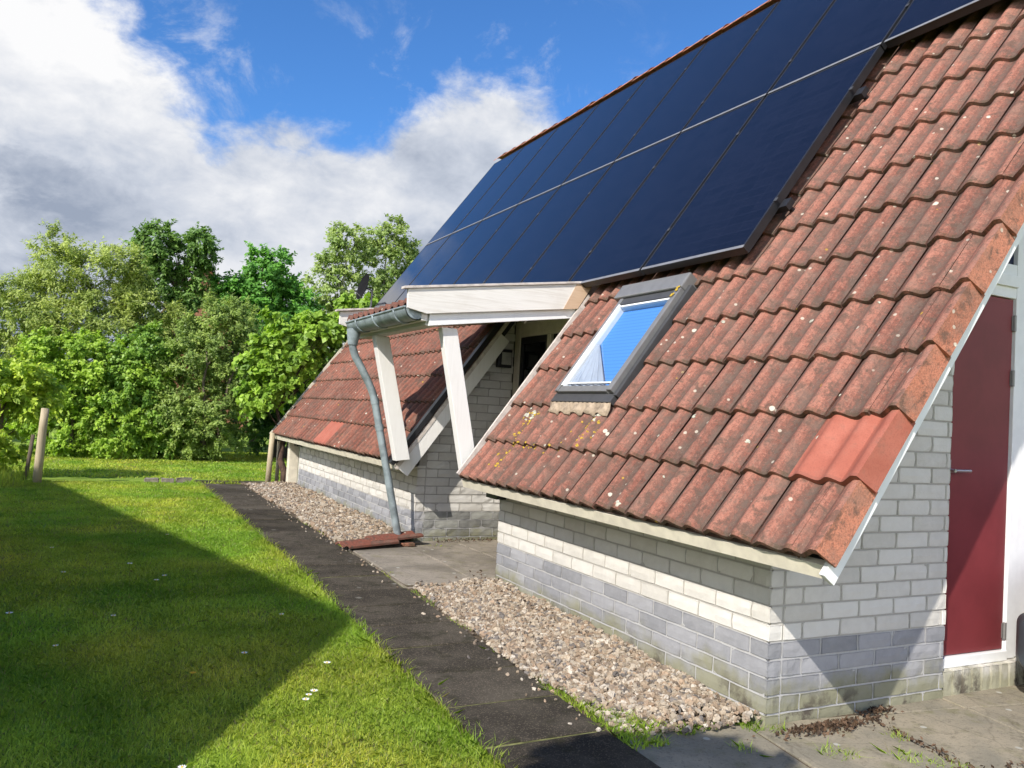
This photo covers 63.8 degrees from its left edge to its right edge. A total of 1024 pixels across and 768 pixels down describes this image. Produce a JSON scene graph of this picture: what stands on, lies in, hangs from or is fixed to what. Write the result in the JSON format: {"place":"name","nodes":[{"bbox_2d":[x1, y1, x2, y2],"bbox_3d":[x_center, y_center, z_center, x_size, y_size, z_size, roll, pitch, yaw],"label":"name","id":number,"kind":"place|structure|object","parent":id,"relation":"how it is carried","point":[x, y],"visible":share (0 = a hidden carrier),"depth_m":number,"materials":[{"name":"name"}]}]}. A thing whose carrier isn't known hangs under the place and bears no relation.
{"place":"outdoors","nodes":[
{"label":"outdoors","id":0,"kind":"place"},
{"bbox_2d":[0,0,767,359],"label":"sky","id":1,"kind":"structure","parent":0,"point":[257,122],"materials":[{"name":"blue"}]},
{"bbox_2d":[194,480,660,767],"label":"path","id":2,"kind":"structure","parent":0,"point":[484,692],"depth_m":5.18,"materials":[{"name":"grey concrete"}]},
{"bbox_2d":[0,418,978,767],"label":"ground","id":3,"kind":"structure","parent":0,"point":[84,480],"depth_m":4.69,"materials":[{"name":"green plant"}]},
{"bbox_2d":[23,434,34,479],"bbox_3d":[-8.112,1.274,13.813,0.132,0.855,0.070,4,-2,-27],"label":"fence post","id":4,"kind":"object","parent":3,"relation":"on","point":[30,450],"visible":0.66,"depth_m":13.80,"materials":[{"name":"grey wood"}]},
{"bbox_2d":[0,346,68,473],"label":"hop shrub","id":5,"kind":"object","parent":3,"relation":"on","point":[25,388],"visible":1,"depth_m":13.99,"materials":[{"name":"green plant"}]},
{"bbox_2d":[32,408,48,482],"bbox_3d":[-7.724,1.052,13.493,0.196,1.318,0.133,3,-2,18],"label":"fence post","id":6,"kind":"object","parent":3,"relation":"on","point":[40,450],"visible":0.85,"depth_m":13.44,"materials":[{"name":"grey wood"}]},
{"bbox_2d":[2,324,182,459],"bbox_3d":[-10.243,0.288,19.690,4.580,3.359,2.542,4,-2,-27],"label":"elder shrub","id":7,"kind":"object","parent":3,"relation":"on","point":[72,429],"visible":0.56,"depth_m":19.28,"materials":[{"name":"green plant"}]},
{"bbox_2d":[0,219,188,444],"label":"willow tree","id":8,"kind":"object","parent":3,"relation":"on","point":[120,307],"visible":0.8,"depth_m":21.12,"materials":[{"name":"green plant"}]},
{"bbox_2d":[75,319,213,459],"bbox_3d":[-9.005,0.171,20.314,3.262,3.638,2.289,4,-2,-27],"label":"hazel shrub","id":9,"kind":"object","parent":3,"relation":"on","point":[146,339],"visible":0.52,"depth_m":19.66,"materials":[{"name":"green plant"}]},
{"bbox_2d":[144,477,158,482],"bbox_3d":[-6.403,1.732,14.623,0.250,0.129,0.220,4,-2,-27],"label":"stone","id":10,"kind":"object","parent":3,"relation":"on","point":[153,479],"visible":0.56,"depth_m":14.54,"materials":[{"name":"grey stone"}]},
{"bbox_2d":[161,478,173,482],"bbox_3d":[-6.162,1.750,14.723,0.220,0.131,0.228,4,-2,-27],"label":"stone","id":11,"kind":"object","parent":3,"relation":"on","point":[170,480],"visible":0.61,"depth_m":14.65,"materials":[{"name":"grey stone"}]},
{"bbox_2d":[112,218,223,381],"bbox_3d":[-10.118,-1.515,24.063,3.003,6.802,2.331,4,-2,-14],"label":"ash tree","id":12,"kind":"object","parent":3,"relation":"on","point":[182,287],"visible":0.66,"depth_m":23.88,"materials":[{"name":"green plant"}]},
{"bbox_2d":[176,477,191,482],"bbox_3d":[-5.907,1.757,14.813,0.264,0.150,0.220,4,-2,-27],"label":"stone","id":13,"kind":"object","parent":3,"relation":"on","point":[180,479],"visible":0.57,"depth_m":14.73,"materials":[{"name":"grey stone"}]},
{"bbox_2d":[141,287,262,461],"bbox_3d":[-7.544,-0.161,20.607,3.209,4.583,2.388,4,-2,-27],"label":"olive bush","id":14,"kind":"object","parent":3,"relation":"on","point":[211,370],"visible":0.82,"depth_m":20.23,"materials":[{"name":"green plant"}]},
{"bbox_2d":[161,272,248,431],"bbox_3d":[-16.772,-1.782,42.982,6.200,8.230,8.200,4,-2,-27],"label":"tree","id":15,"kind":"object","parent":3,"relation":"on","point":[199,313],"depth_m":39.60,"materials":[{"name":"green plant"}]},
{"bbox_2d":[206,240,325,450],"bbox_3d":[-7.701,-1.163,25.778,4.062,6.504,2.941,4,-2,-27],"label":"maple tree","id":16,"kind":"object","parent":3,"relation":"on","point":[281,294],"visible":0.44,"depth_m":25.44,"materials":[{"name":"green plant"}]},
{"bbox_2d":[213,332,330,457],"bbox_3d":[-5.825,0.431,23.419,5.342,3.635,2.670,4,-2,-27],"label":"dark shrub","id":17,"kind":"object","parent":3,"relation":"on","point":[266,426],"visible":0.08,"depth_m":22.80,"materials":[{"name":"green plant"}]},
{"bbox_2d":[230,292,378,481],"bbox_3d":[-3.898,-0.017,16.135,3.188,3.902,1.388,4,-2,-27],"label":"shrub","id":18,"kind":"object","parent":3,"relation":"on","point":[282,362],"visible":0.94,"depth_m":15.61,"materials":[{"name":"green plant"}]},
{"bbox_2d":[297,220,375,360],"bbox_3d":[-7.564,-2.404,36.580,4.823,9.826,2.753,4,-2,-27],"label":"birch tree","id":19,"kind":"object","parent":3,"relation":"on","point":[335,274],"visible":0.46,"depth_m":36.24,"materials":[{"name":"green plant"}]},
{"bbox_2d":[339,213,413,300],"bbox_3d":[-6.093,-2.757,38.449,4.405,10.850,2.784,4,-2,-27],"label":"birch tree","id":20,"kind":"object","parent":3,"relation":"on","point":[389,252],"visible":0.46,"depth_m":38.16,"materials":[{"name":"green plant"}]},
{"bbox_2d":[368,238,422,294],"bbox_3d":[-4.888,-2.149,39.536,4.138,9.857,2.726,4,-2,-27],"label":"birch tree","id":21,"kind":"object","parent":3,"relation":"on","point":[413,254],"visible":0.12,"depth_m":39.34,"materials":[{"name":"green plant"}]},
{"bbox_2d":[344,540,497,588],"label":"terrace","id":22,"kind":"structure","parent":3,"relation":"on","point":[424,561],"depth_m":8.30,"materials":[{"name":"concrete"}]},
{"bbox_2d":[335,538,398,548],"bbox_3d":[-1.558,1.706,8.883,0.602,0.077,0.320,5,-3,-39],"label":"loose roof tile","id":23,"kind":"object","parent":22,"relation":"on","point":[359,543],"visible":0.87,"depth_m":8.79,"materials":[{"name":"ceramic"}]},
{"bbox_2d":[364,531,423,540],"bbox_3d":[-1.308,1.694,9.144,0.582,0.079,0.300,5,-3,-41],"label":"loose roof tile","id":24,"kind":"object","parent":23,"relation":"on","point":[402,536],"visible":0.96,"depth_m":9.09,"materials":[{"name":"ceramic"}]},
{"bbox_2d":[400,542,414,546],"bbox_3d":[-1.154,1.770,9.087,0.150,0.036,0.080,4,-2,-27],"label":"brick offcut","id":25,"kind":"object","parent":22,"relation":"on","point":[405,544],"visible":1,"depth_m":9.06,"materials":[{"name":"brick"}]},
{"bbox_2d":[241,480,760,740],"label":"gravel","id":26,"kind":"structure","parent":3,"relation":"on","point":[511,627],"depth_m":5.58,"materials":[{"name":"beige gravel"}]},
{"bbox_2d":[265,432,274,481],"bbox_3d":[-4.494,1.422,15.271,0.108,1.048,0.178,4,-2,-27],"label":"wooden stake","id":27,"kind":"object","parent":26,"relation":"in","point":[270,458],"visible":0.77,"depth_m":15.23,"materials":[{"name":"grey wood"}]},
{"bbox_2d":[275,441,280,480],"bbox_3d":[-4.396,1.514,15.441,0.070,0.882,0.090,4,-2,-27],"label":"wooden stake","id":28,"kind":"object","parent":26,"relation":"in","point":[277,466],"visible":0.61,"depth_m":15.41,"materials":[{"name":"grey wood"}]},
{"bbox_2d":[271,0,1023,725],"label":"bungalow","id":29,"kind":"object","parent":3,"relation":"on","point":[775,474],"visible":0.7,"depth_m":5.50,"materials":[{"name":"red tile"}]},
{"bbox_2d":[351,274,372,307],"bbox_3d":[-2.905,-1.625,15.918,0.365,1.044,0.352,3,-2,13],"label":"satellite dish","id":30,"kind":"object","parent":29,"relation":"on","point":[362,286],"visible":0.96,"depth_m":16.01,"materials":[{"name":"grey metal"}]},
{"bbox_2d":[374,235,450,307],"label":"solar panel","id":31,"kind":"object","parent":29,"relation":"attached to","point":[415,267],"visible":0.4,"depth_m":15.31,"materials":[{"name":"blue glass"}]},
{"bbox_2d":[396,222,480,301],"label":"solar panel","id":32,"kind":"object","parent":29,"relation":"attached to","point":[440,259],"visible":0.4,"depth_m":14.17,"materials":[{"name":"blue glass"}]},
{"bbox_2d":[430,206,516,284],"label":"solar panel","id":33,"kind":"object","parent":29,"relation":"attached to","point":[467,252],"visible":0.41,"depth_m":12.95,"materials":[{"name":"blue glass"}]},
{"bbox_2d":[426,147,523,244],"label":"solar panel","id":34,"kind":"object","parent":29,"relation":"attached to","point":[456,218],"visible":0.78,"depth_m":15.89,"materials":[{"name":"blue glass"}]},
{"bbox_2d":[496,349,512,367],"bbox_3d":[-0.092,-0.308,9.978,0.180,0.220,0.100,4,-2,-27],"label":"wall lamp","id":35,"kind":"object","parent":29,"relation":"attached to","point":[504,359],"visible":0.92,"depth_m":9.94,"materials":[{"name":"metal"}]},
{"bbox_2d":[452,128,557,233],"bbox_3d":[-0.114,-3.616,14.768,1.432,1.923,1.302,4,-2,-27],"label":"solar panel","id":36,"kind":"object","parent":29,"relation":"attached to","point":[499,187],"visible":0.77,"depth_m":14.72,"materials":[{"name":"blue glass"}]},
{"bbox_2d":[454,187,559,283],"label":"solar panel","id":37,"kind":"object","parent":29,"relation":"attached to","point":[496,249],"visible":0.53,"depth_m":11.74,"materials":[{"name":"blue glass"}]},
{"bbox_2d":[483,104,598,219],"bbox_3d":[0.481,-3.627,13.597,1.432,1.923,1.302,4,-2,-27],"label":"solar panel","id":38,"kind":"object","parent":29,"relation":"attached to","point":[533,171],"visible":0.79,"depth_m":13.54,"materials":[{"name":"blue glass"}]},
{"bbox_2d":[484,163,612,283],"bbox_3d":[0.336,-1.852,10.558,1.432,1.923,1.302,4,-2,-27],"label":"solar panel","id":39,"kind":"object","parent":29,"relation":"attached to","point":[519,261],"visible":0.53,"depth_m":10.54,"materials":[{"name":"blue glass"}]},
{"bbox_2d":[519,77,646,203],"bbox_3d":[1.076,-3.639,12.425,1.432,1.923,1.302,4,-2,-27],"label":"solar panel","id":40,"kind":"object","parent":29,"relation":"attached to","point":[577,147],"visible":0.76,"depth_m":12.37,"materials":[{"name":"blue glass"}]},
{"bbox_2d":[521,134,678,282],"bbox_3d":[0.931,-1.863,9.386,1.432,1.923,1.302,4,-2,-27],"label":"solar panel","id":41,"kind":"object","parent":29,"relation":"attached to","point":[571,247],"visible":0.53,"depth_m":9.33,"materials":[{"name":"blue glass"}]},
{"bbox_2d":[547,272,697,416],"bbox_3d":[0.907,-0.319,6.913,0.919,1.220,1.020,4,-2,-27],"label":"roof window","id":42,"kind":"structure","parent":29,"relation":"in","point":[644,312],"depth_m":6.83,"materials":[{"name":"white paint"}]},
{"bbox_2d":[562,43,705,184],"bbox_3d":[1.671,-3.651,11.254,1.432,1.923,1.302,4,-2,-27],"label":"solar panel","id":43,"kind":"object","parent":29,"relation":"attached to","point":[609,146],"visible":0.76,"depth_m":11.19,"materials":[{"name":"blue glass"}]},
{"bbox_2d":[569,96,764,287],"bbox_3d":[1.526,-1.875,8.215,1.432,1.923,1.302,4,-2,-27],"label":"solar panel","id":44,"kind":"object","parent":29,"relation":"attached to","point":[630,241],"visible":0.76,"depth_m":8.11,"materials":[{"name":"blue glass"}]},
{"bbox_2d":[615,1,778,161],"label":"solar panel","id":45,"kind":"object","parent":29,"relation":"attached to","point":[687,95],"visible":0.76,"depth_m":10.01,"materials":[{"name":"blue glass"}]},
{"bbox_2d":[682,0,834,131],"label":"solar panel","id":46,"kind":"object","parent":29,"relation":"attached to","point":[763,60],"visible":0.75,"depth_m":8.82,"materials":[{"name":"blue glass"}]},
{"bbox_2d":[641,45,883,274],"bbox_3d":[2.121,-1.887,7.043,1.432,1.923,1.302,4,-2,-27],"label":"solar panel","id":47,"kind":"object","parent":29,"relation":"attached to","point":[740,196],"visible":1,"depth_m":6.89,"materials":[{"name":"blue glass"}]},
{"bbox_2d":[768,0,912,93],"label":"solar panel","id":48,"kind":"object","parent":29,"relation":"attached to","point":[844,30],"visible":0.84,"depth_m":7.57,"materials":[{"name":"blue glass"}]},
{"bbox_2d":[884,0,999,47],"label":"solar panel","id":49,"kind":"object","parent":29,"relation":"attached to","point":[919,17],"visible":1,"depth_m":6.53,"materials":[{"name":"blue glass"}]},
{"bbox_2d":[943,296,1016,655],"bbox_3d":[3.083,0.585,5.472,0.785,2.386,0.114,4,-2,-27],"label":"door","id":50,"kind":"structure","parent":29,"relation":"in","point":[984,376],"depth_m":5.51,"materials":[{"name":"red paint"}]},
{"bbox_2d":[622,684,1023,767],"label":"patio","id":51,"kind":"structure","parent":0,"point":[985,728],"depth_m":4.34,"materials":[{"name":"concrete"}]},
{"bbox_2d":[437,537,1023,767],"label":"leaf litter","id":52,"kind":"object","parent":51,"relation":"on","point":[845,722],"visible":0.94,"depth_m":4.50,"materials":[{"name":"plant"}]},
{"bbox_2d":[1015,613,1023,667],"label":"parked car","id":53,"kind":"object","parent":51,"relation":"on","point":[1019,653],"visible":1,"depth_m":5.20,"materials":[{"name":"metal"}]}
]}

